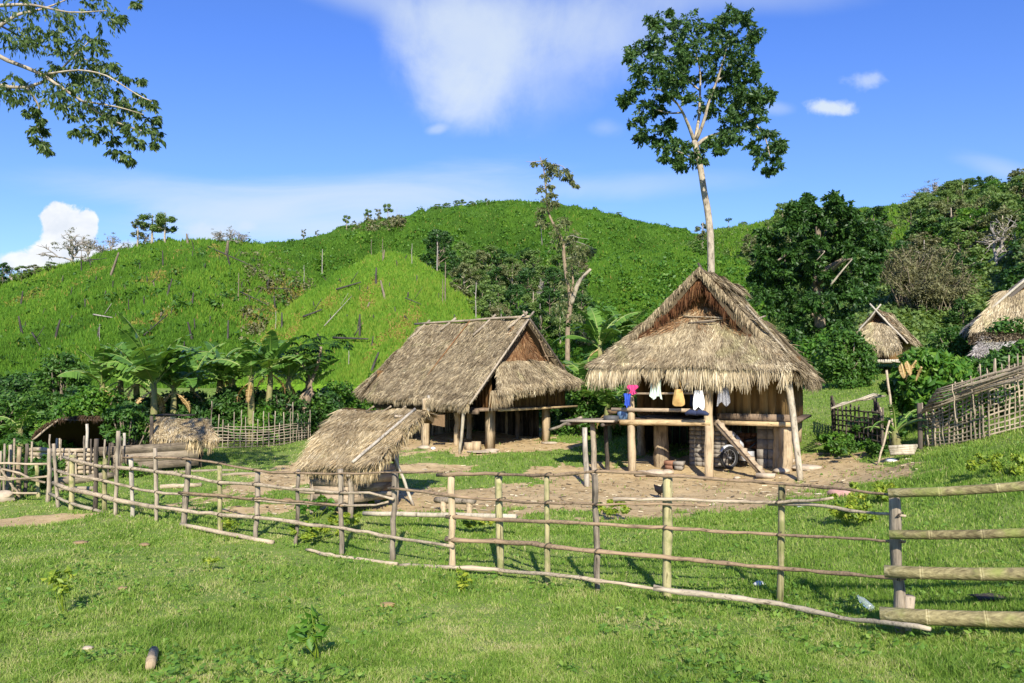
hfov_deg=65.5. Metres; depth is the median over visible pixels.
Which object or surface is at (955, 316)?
dark tree
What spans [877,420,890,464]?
stake
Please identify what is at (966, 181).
slender tree
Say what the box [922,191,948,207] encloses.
forest tree
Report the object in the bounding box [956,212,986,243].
dark tree
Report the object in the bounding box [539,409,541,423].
bush
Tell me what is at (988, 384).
bamboo pile
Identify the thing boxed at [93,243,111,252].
bare tree
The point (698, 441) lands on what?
cement block
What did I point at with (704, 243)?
light green tree
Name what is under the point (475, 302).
dead trunk
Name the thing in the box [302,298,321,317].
fallen trunk
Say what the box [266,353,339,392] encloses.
banana plant
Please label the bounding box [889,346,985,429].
bush
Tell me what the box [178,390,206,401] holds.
bush
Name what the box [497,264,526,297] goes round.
olive tree
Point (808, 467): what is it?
stone
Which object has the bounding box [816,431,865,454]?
bush
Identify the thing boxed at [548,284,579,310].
forest tree
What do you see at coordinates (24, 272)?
forest tree
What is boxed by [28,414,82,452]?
bush
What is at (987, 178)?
dark tree
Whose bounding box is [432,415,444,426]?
sack
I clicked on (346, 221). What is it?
slender tree
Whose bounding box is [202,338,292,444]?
banana plant
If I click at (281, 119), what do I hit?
sky
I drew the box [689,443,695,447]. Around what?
cement block
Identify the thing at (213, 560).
weed
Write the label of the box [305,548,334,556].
loose pole
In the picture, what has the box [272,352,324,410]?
tree
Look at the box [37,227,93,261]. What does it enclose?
bare tree
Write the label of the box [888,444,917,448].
short log
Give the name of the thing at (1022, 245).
olive tree
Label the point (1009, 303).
bleached house
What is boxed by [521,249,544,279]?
forest tree
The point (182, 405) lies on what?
bush
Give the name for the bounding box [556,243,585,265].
forest tree
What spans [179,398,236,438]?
bush
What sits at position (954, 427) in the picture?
lattice fence
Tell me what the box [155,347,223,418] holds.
banana plant
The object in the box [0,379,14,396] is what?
bush
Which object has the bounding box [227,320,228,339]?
burnt stump
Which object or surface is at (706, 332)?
stilt hut
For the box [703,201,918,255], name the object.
hill scrub
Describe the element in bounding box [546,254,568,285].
forest tree
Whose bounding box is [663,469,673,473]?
stone
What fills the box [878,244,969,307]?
bamboo thicket
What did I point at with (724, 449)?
motorbike
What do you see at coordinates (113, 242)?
bare tree
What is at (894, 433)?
banana plant
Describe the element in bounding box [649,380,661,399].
garment
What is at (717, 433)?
cement block
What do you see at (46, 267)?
forest tree
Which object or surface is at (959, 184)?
forest tree
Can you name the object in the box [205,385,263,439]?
bush
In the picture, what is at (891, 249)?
forest tree
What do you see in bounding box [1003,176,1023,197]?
forest tree
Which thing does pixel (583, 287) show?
forest tree
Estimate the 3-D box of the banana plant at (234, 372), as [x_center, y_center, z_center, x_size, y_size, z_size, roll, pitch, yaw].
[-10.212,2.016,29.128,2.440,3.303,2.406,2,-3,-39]
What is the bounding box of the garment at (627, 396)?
[624,393,630,407]
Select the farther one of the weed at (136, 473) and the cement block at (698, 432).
the cement block at (698, 432)
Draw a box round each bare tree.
[1,267,17,283]
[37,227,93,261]
[72,235,98,257]
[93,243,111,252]
[96,232,126,250]
[129,230,154,243]
[211,230,227,242]
[216,226,238,243]
[233,232,249,242]
[536,273,553,304]
[900,178,939,201]
[968,208,1021,265]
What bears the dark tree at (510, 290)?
on the hill at (655, 261)
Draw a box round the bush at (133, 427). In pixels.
[99,399,155,445]
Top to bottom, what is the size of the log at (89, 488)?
0.134 m
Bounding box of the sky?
[0,0,1023,275]
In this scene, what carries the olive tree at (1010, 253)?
on the hill
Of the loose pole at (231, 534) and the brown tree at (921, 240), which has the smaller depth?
the loose pole at (231, 534)
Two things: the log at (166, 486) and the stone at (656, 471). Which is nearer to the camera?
the log at (166, 486)
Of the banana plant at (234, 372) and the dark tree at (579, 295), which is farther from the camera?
the dark tree at (579, 295)
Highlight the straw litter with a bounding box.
[177,436,947,518]
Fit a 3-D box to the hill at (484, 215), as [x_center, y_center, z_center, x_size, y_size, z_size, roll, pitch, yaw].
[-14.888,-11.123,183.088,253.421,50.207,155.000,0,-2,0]
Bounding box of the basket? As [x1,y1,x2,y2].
[607,410,616,413]
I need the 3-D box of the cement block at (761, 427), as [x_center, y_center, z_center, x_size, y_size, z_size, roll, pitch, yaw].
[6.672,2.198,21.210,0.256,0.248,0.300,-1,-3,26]
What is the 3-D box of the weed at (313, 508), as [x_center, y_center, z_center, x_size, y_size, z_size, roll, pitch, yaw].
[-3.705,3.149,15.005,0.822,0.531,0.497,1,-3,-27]
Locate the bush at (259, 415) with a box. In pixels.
[230,404,286,444]
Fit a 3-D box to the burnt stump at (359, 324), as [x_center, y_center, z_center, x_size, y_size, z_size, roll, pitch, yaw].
[-9.446,-0.774,49.383,0.157,1.839,0.253,0,-3,-22]
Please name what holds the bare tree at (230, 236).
on the hill at (90, 268)
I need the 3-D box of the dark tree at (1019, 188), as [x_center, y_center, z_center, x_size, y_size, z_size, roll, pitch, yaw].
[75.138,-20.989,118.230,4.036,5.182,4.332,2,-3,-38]
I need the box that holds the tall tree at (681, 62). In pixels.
[615,2,789,271]
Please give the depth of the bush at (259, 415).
27.52 m
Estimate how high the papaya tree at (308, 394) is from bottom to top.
3.936 m
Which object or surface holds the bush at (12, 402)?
on the ground at (736, 491)
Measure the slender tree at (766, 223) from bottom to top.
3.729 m
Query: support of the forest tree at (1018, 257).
on the hill
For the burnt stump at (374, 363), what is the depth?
44.57 m
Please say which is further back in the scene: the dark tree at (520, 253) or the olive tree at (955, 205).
the dark tree at (520, 253)
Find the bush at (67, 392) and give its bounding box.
[57,385,98,410]
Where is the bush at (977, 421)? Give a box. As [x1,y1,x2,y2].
[950,412,987,438]
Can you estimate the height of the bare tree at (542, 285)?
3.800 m
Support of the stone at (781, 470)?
on the ground at (736, 491)
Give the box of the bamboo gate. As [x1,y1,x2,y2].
[879,481,1023,627]
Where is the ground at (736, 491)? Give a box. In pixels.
[0,347,1023,682]
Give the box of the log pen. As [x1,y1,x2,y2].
[29,414,220,475]
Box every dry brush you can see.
[237,248,315,346]
[345,214,407,231]
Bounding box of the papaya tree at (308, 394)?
[268,333,354,438]
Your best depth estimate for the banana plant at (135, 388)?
27.35 m
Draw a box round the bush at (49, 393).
[26,390,65,411]
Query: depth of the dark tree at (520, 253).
131.60 m
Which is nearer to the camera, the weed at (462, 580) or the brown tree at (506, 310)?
the weed at (462, 580)
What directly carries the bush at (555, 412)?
on the ground at (736, 491)
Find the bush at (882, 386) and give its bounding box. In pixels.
[878,368,916,425]
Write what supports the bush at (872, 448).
on the ground at (736, 491)
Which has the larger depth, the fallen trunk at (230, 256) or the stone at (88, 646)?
the fallen trunk at (230, 256)
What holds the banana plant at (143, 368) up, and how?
on the ground at (736, 491)
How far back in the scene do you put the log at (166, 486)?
19.05 m
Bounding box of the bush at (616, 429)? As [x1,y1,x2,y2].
[593,385,639,435]
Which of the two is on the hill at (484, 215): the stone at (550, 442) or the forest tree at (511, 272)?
the forest tree at (511, 272)
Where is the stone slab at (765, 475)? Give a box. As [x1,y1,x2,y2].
[756,472,775,477]
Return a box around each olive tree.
[26,264,42,274]
[449,262,479,296]
[473,249,501,280]
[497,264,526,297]
[573,316,594,346]
[741,234,756,256]
[747,248,756,266]
[883,220,897,240]
[928,198,976,229]
[928,199,956,229]
[968,217,993,245]
[973,195,1005,230]
[975,206,1023,247]
[998,227,1019,247]
[1006,238,1023,258]
[1007,167,1023,179]
[1007,182,1023,206]
[1020,243,1023,264]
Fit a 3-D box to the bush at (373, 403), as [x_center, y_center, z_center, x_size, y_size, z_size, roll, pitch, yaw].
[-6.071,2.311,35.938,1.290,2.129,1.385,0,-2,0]
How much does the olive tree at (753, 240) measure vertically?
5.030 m
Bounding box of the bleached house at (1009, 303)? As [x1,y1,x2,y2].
[959,278,1023,369]
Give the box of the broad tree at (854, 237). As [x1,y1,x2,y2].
[745,189,893,348]
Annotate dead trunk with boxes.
[437,235,437,270]
[475,284,476,316]
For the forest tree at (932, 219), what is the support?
on the hill
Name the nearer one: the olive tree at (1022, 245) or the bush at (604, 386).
the bush at (604, 386)
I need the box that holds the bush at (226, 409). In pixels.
[199,400,245,441]
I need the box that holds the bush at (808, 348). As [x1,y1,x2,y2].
[795,327,877,379]
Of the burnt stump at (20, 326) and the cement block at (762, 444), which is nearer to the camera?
the cement block at (762, 444)
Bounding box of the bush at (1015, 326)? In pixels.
[966,316,1023,385]
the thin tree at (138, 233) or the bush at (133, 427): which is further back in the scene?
the thin tree at (138, 233)
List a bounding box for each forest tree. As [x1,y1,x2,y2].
[10,265,31,279]
[43,261,56,270]
[449,240,474,265]
[453,200,461,206]
[459,250,482,279]
[462,268,491,304]
[466,283,497,320]
[481,244,509,270]
[483,284,512,315]
[502,256,522,285]
[506,266,532,292]
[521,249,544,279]
[530,264,557,294]
[530,308,558,340]
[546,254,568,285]
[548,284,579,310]
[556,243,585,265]
[561,264,581,284]
[567,279,588,304]
[768,202,786,226]
[793,262,826,296]
[829,258,863,289]
[857,230,896,273]
[894,199,921,226]
[900,212,935,252]
[914,196,938,211]
[915,191,930,200]
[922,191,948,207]
[922,213,943,243]
[934,220,987,267]
[938,181,965,203]
[939,189,958,202]
[945,180,967,201]
[956,188,991,211]
[960,199,976,227]
[971,184,982,194]
[973,190,1013,222]
[979,193,1023,232]
[983,185,1001,203]
[1001,175,1023,189]
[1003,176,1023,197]
[1006,233,1023,266]
[1012,253,1023,279]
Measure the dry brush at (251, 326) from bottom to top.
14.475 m
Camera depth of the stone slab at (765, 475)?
19.52 m
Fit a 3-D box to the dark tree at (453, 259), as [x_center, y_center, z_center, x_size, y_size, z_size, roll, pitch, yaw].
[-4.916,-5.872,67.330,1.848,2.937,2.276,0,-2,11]
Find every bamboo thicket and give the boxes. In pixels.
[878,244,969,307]
[885,264,981,313]
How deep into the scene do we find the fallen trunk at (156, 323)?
54.45 m
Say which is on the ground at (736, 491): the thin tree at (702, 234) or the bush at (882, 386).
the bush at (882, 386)
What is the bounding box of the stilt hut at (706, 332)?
[584,263,824,480]
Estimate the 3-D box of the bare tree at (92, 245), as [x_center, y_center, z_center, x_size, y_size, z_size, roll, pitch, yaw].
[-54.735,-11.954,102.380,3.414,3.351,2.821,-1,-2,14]
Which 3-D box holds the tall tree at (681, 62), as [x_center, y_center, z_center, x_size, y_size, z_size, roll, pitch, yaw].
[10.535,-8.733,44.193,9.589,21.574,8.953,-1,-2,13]
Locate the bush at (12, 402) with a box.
[0,391,47,450]
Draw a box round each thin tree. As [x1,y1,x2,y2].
[130,218,146,246]
[694,222,706,247]
[905,233,922,251]
[955,183,968,200]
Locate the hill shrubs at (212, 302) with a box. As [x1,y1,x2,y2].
[0,238,307,387]
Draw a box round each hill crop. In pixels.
[0,236,317,388]
[0,263,62,291]
[235,250,486,384]
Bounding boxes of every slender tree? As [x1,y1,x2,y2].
[134,213,166,242]
[151,212,178,242]
[342,215,350,228]
[364,208,371,216]
[383,204,393,216]
[521,292,546,312]
[551,316,565,343]
[764,221,773,229]
[952,178,969,188]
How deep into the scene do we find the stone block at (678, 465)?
21.13 m
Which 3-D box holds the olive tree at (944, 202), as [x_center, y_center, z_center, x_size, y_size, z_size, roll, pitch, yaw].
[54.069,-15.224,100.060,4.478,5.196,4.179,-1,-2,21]
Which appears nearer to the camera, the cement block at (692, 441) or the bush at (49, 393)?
the cement block at (692, 441)
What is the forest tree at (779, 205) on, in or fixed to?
on the hill
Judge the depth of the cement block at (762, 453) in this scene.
21.07 m
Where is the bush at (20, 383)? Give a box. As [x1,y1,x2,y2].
[0,370,43,402]
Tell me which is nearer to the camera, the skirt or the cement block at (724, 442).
the skirt
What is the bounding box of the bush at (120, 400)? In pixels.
[88,394,128,416]
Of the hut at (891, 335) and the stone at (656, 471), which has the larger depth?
the hut at (891, 335)
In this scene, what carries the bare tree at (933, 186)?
on the hill
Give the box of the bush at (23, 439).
[0,433,47,474]
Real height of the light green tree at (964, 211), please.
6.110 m
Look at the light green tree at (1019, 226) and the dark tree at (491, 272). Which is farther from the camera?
the dark tree at (491, 272)
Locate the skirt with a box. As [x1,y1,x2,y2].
[717,381,729,406]
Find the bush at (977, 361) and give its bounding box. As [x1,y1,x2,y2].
[951,351,1023,414]
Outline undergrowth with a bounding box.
[676,200,1022,347]
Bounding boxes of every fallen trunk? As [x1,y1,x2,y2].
[31,326,44,345]
[93,303,112,317]
[143,310,167,335]
[208,246,252,266]
[240,288,266,304]
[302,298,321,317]
[324,294,351,325]
[332,322,367,339]
[336,272,360,290]
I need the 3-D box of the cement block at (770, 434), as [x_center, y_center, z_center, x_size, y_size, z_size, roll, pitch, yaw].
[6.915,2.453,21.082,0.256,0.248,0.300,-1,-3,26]
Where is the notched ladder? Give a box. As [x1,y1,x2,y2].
[713,419,765,472]
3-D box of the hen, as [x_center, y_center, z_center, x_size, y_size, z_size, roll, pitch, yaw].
[3.236,3.251,17.479,0.167,0.375,0.367,2,-3,-41]
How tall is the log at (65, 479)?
0.282 m
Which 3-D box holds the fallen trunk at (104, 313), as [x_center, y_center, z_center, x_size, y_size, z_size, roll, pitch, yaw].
[-30.157,-2.289,59.535,0.930,1.294,4.434,2,-3,-44]
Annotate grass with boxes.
[0,364,1023,547]
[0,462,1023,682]
[376,602,394,606]
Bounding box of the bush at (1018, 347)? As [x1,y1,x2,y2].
[980,338,1023,384]
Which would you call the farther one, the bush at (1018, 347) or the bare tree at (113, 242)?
the bare tree at (113, 242)
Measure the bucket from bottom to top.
0.300 m
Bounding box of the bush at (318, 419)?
[297,387,343,434]
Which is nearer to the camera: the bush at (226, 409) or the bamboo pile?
the bamboo pile
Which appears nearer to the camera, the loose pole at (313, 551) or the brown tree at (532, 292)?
the loose pole at (313, 551)
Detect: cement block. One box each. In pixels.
[689,430,695,434]
[689,439,695,443]
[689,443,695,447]
[689,452,695,456]
[695,430,701,434]
[696,439,702,443]
[696,448,701,452]
[714,431,720,435]
[714,440,720,444]
[714,444,720,448]
[721,440,728,444]
[757,426,766,428]
[757,429,767,438]
[757,439,767,448]
[757,449,767,458]
[757,458,767,467]
[767,429,773,438]
[767,439,773,448]
[767,459,772,467]
[768,449,772,458]
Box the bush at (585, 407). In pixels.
[550,382,613,435]
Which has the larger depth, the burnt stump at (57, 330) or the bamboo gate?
the burnt stump at (57, 330)
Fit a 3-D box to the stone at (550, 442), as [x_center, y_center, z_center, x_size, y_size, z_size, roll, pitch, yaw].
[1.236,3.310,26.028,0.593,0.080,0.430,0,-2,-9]
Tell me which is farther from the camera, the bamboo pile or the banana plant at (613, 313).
the banana plant at (613, 313)
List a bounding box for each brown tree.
[487,302,512,319]
[529,286,537,301]
[567,256,589,280]
[905,231,943,264]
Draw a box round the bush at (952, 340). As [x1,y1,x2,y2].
[914,323,972,358]
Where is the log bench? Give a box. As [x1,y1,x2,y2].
[433,497,476,512]
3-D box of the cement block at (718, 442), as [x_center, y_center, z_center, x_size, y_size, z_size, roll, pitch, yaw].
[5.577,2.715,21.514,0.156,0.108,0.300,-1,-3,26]
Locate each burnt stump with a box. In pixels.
[18,316,22,332]
[54,319,60,336]
[110,252,119,275]
[187,322,192,339]
[225,240,228,253]
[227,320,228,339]
[359,314,360,335]
[371,352,378,370]
[375,267,376,283]
[380,280,385,298]
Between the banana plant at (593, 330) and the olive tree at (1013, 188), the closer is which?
the banana plant at (593, 330)
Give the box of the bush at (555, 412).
[539,389,569,424]
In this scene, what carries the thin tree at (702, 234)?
on the hill at (655, 261)
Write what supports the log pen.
on the ground at (736, 491)
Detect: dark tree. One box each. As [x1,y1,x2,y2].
[0,262,13,283]
[420,228,456,271]
[432,230,456,259]
[442,255,462,283]
[481,266,508,301]
[489,247,512,285]
[502,283,532,319]
[513,247,536,269]
[513,305,535,321]
[514,267,542,302]
[530,286,567,322]
[542,266,568,300]
[547,300,574,331]
[569,274,589,296]
[572,292,596,320]
[774,258,796,266]
[778,262,799,288]
[862,205,889,222]
[871,219,893,253]
[873,230,888,252]
[887,239,921,269]
[903,208,944,248]
[927,216,960,248]
[942,298,982,327]
[945,252,987,280]
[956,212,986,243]
[968,176,982,193]
[978,175,999,193]
[994,262,1023,292]
[998,272,1023,290]
[1001,182,1022,202]
[1001,209,1023,239]
[1006,224,1023,262]
[1006,239,1023,273]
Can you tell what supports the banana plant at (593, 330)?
on the ground at (736, 491)
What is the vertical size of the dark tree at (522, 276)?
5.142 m
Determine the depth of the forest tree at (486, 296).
57.88 m
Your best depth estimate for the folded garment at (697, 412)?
19.85 m
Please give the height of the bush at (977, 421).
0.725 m
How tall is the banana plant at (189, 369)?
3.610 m
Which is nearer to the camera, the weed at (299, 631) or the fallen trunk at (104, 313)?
the weed at (299, 631)
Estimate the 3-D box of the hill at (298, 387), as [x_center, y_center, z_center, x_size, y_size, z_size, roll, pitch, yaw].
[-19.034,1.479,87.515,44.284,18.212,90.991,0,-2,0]
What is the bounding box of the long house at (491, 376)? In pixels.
[352,310,583,454]
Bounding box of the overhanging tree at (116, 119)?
[0,0,166,168]
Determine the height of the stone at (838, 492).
0.200 m
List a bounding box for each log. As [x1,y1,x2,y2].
[58,472,113,484]
[59,486,92,490]
[160,483,201,488]
[174,469,234,472]
[222,472,269,475]
[467,450,496,452]
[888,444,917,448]
[889,447,916,450]
[889,449,915,452]
[890,452,914,455]
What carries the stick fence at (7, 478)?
on the ground at (736, 491)
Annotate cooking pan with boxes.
[603,415,618,422]
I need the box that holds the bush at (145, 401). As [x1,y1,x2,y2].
[131,394,177,417]
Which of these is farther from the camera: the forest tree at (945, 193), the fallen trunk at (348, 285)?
the forest tree at (945, 193)
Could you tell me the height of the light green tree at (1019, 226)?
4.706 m
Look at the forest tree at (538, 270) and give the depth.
91.92 m
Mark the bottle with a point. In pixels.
(864, 602)
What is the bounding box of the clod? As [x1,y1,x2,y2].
[73,540,88,543]
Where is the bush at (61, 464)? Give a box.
[28,454,66,488]
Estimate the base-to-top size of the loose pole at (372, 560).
0.147 m
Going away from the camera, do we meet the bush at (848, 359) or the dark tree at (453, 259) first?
the bush at (848, 359)
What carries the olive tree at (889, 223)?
on the hill
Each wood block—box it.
[464,442,472,449]
[471,441,480,449]
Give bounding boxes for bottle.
[856,595,874,611]
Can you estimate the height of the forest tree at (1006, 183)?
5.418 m
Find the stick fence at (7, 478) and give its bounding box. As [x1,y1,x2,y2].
[0,438,46,498]
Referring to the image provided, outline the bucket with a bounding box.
[617,411,627,419]
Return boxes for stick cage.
[830,393,885,445]
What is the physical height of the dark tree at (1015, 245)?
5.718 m
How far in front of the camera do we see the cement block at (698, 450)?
21.60 m
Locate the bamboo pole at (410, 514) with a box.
[362,511,517,517]
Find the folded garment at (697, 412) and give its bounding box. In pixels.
[685,409,708,415]
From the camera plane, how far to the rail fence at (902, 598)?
9.96 m
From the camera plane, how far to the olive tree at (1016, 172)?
132.10 m
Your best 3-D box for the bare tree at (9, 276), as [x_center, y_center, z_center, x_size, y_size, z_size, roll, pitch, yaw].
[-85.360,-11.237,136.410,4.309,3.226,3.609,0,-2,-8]
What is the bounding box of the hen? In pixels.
[654,483,662,497]
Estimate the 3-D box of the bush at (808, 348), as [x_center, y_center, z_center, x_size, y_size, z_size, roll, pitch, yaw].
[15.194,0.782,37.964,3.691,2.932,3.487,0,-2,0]
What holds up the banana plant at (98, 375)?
on the ground at (736, 491)
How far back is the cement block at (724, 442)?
21.33 m
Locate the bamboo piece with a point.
(151, 659)
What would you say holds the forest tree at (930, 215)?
on the hill
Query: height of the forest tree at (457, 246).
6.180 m
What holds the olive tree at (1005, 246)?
on the hill
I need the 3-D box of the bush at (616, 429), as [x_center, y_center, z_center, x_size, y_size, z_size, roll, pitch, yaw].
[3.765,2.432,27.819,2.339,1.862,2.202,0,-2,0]
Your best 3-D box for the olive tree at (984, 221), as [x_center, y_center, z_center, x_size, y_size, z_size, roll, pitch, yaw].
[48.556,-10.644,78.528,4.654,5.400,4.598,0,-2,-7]
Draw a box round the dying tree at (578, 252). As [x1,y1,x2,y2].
[526,157,597,366]
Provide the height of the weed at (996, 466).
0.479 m
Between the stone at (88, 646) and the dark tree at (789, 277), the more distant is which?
the dark tree at (789, 277)
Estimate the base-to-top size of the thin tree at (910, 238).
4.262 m
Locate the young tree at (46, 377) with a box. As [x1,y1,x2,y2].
[26,351,91,407]
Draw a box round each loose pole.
[179,523,274,544]
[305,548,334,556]
[319,553,398,565]
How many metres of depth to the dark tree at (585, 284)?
84.27 m
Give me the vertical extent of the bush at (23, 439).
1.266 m
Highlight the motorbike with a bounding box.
[719,430,757,468]
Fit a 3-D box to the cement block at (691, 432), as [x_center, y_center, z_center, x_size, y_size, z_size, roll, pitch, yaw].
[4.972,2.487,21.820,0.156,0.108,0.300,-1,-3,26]
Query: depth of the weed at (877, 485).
12.59 m
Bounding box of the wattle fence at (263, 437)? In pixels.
[211,401,310,447]
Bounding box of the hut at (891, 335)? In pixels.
[855,303,921,367]
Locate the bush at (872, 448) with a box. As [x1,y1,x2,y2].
[828,438,888,459]
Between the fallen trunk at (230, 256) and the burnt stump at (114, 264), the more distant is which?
the fallen trunk at (230, 256)
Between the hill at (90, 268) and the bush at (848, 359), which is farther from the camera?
the hill at (90, 268)
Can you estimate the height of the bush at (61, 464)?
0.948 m
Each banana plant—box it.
[0,405,45,451]
[57,342,134,402]
[89,342,157,395]
[96,312,215,416]
[107,343,184,399]
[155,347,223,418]
[176,340,253,395]
[176,343,238,406]
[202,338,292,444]
[207,354,247,439]
[222,330,313,442]
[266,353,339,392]
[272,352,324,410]
[551,306,639,430]
[560,349,597,433]
[580,382,636,440]
[596,305,649,339]
[864,404,937,444]
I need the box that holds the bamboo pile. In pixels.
[920,364,1023,423]
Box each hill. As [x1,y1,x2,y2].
[0,239,315,347]
[236,252,474,393]
[254,201,696,315]
[547,247,763,362]
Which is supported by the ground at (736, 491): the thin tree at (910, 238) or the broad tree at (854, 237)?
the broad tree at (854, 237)
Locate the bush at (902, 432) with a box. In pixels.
[848,419,907,443]
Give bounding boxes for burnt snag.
[445,262,445,300]
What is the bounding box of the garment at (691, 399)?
[690,394,693,407]
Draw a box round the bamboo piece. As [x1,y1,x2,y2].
[145,646,158,670]
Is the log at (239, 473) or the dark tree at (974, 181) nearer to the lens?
the log at (239, 473)
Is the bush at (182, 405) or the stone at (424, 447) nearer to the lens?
the stone at (424, 447)
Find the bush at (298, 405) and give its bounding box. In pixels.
[247,386,316,442]
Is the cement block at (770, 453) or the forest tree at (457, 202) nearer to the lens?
the cement block at (770, 453)
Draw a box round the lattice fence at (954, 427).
[922,354,1023,446]
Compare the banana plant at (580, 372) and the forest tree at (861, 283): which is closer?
the banana plant at (580, 372)
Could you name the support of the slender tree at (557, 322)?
on the hill at (655, 261)
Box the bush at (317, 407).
[278,391,334,437]
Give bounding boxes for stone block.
[664,460,675,468]
[673,460,685,469]
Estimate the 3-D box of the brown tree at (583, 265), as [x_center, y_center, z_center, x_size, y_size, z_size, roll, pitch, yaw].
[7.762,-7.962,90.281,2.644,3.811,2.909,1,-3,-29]
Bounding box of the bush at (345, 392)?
[320,379,371,409]
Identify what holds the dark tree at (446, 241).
on the hill at (484, 215)
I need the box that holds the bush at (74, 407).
[48,384,125,419]
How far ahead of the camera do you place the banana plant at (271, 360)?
27.86 m
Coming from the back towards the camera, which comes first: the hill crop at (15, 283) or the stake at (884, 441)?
the hill crop at (15, 283)
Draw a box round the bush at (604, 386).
[565,379,626,389]
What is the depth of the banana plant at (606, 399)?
26.30 m
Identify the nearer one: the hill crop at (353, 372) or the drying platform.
the drying platform
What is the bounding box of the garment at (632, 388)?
[627,385,638,394]
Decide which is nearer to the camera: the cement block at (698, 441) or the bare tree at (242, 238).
the cement block at (698, 441)
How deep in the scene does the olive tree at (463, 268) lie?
60.21 m
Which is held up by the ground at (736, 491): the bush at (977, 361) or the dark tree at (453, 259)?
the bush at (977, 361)
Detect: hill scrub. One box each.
[251,199,697,297]
[502,244,774,362]
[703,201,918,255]
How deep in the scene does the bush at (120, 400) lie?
26.60 m
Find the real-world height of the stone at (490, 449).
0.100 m
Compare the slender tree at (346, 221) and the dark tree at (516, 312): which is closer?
the dark tree at (516, 312)
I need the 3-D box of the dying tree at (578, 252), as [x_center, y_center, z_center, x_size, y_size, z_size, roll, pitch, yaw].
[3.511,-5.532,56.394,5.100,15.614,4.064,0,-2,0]
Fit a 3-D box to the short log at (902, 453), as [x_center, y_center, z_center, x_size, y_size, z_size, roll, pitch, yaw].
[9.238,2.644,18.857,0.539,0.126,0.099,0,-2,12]
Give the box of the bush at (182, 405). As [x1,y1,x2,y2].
[146,391,199,418]
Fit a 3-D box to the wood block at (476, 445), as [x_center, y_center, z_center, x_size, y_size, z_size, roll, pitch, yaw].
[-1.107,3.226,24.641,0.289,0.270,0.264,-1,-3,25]
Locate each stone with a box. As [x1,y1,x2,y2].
[0,490,14,501]
[82,645,93,649]
[417,445,430,448]
[484,448,498,450]
[541,441,557,443]
[646,469,665,476]
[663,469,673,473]
[772,468,789,472]
[792,464,821,469]
[827,489,855,496]
[885,458,897,461]
[967,593,1004,601]
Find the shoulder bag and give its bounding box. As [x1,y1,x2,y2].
[672,379,684,405]
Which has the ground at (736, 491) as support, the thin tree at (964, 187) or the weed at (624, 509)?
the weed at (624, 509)
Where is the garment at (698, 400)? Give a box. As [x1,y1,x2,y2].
[693,390,704,409]
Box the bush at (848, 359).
[810,326,882,389]
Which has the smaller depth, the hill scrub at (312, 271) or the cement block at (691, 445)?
the cement block at (691, 445)
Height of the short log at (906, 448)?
0.131 m
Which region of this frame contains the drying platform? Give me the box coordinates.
[548,416,619,486]
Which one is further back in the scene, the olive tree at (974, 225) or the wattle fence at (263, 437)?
the olive tree at (974, 225)
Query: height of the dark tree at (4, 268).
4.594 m
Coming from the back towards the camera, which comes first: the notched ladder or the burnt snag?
the burnt snag
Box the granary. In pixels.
[291,405,440,519]
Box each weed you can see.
[40,565,76,612]
[119,462,149,477]
[202,556,219,569]
[221,517,238,531]
[287,604,330,658]
[288,520,338,543]
[293,494,336,519]
[327,512,361,527]
[357,499,388,503]
[455,566,474,592]
[462,519,494,531]
[598,499,630,519]
[828,491,877,525]
[848,481,899,503]
[965,452,1023,476]
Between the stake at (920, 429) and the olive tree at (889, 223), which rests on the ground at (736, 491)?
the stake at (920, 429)
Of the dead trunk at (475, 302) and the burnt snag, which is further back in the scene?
the dead trunk at (475, 302)
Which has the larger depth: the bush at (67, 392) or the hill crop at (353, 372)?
the hill crop at (353, 372)
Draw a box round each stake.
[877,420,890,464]
[885,370,893,425]
[917,403,922,448]
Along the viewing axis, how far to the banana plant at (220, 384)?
29.50 m
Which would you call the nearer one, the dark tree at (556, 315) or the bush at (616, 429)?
the bush at (616, 429)
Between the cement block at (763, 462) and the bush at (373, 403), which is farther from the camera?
the bush at (373, 403)
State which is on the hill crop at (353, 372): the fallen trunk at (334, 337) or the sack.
the fallen trunk at (334, 337)
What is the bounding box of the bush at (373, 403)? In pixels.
[367,369,382,409]
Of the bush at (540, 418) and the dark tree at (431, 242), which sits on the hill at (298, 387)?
the dark tree at (431, 242)
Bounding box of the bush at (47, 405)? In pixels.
[0,394,64,433]
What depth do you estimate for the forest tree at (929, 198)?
119.78 m
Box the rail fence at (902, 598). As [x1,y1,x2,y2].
[45,431,931,635]
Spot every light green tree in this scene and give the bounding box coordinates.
[692,239,706,254]
[923,221,956,249]
[943,206,991,250]
[980,179,1004,192]
[1004,221,1023,244]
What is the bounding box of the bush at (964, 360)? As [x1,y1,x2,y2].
[905,349,992,425]
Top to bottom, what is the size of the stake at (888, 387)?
2.083 m
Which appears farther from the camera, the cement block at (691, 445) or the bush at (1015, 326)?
the bush at (1015, 326)

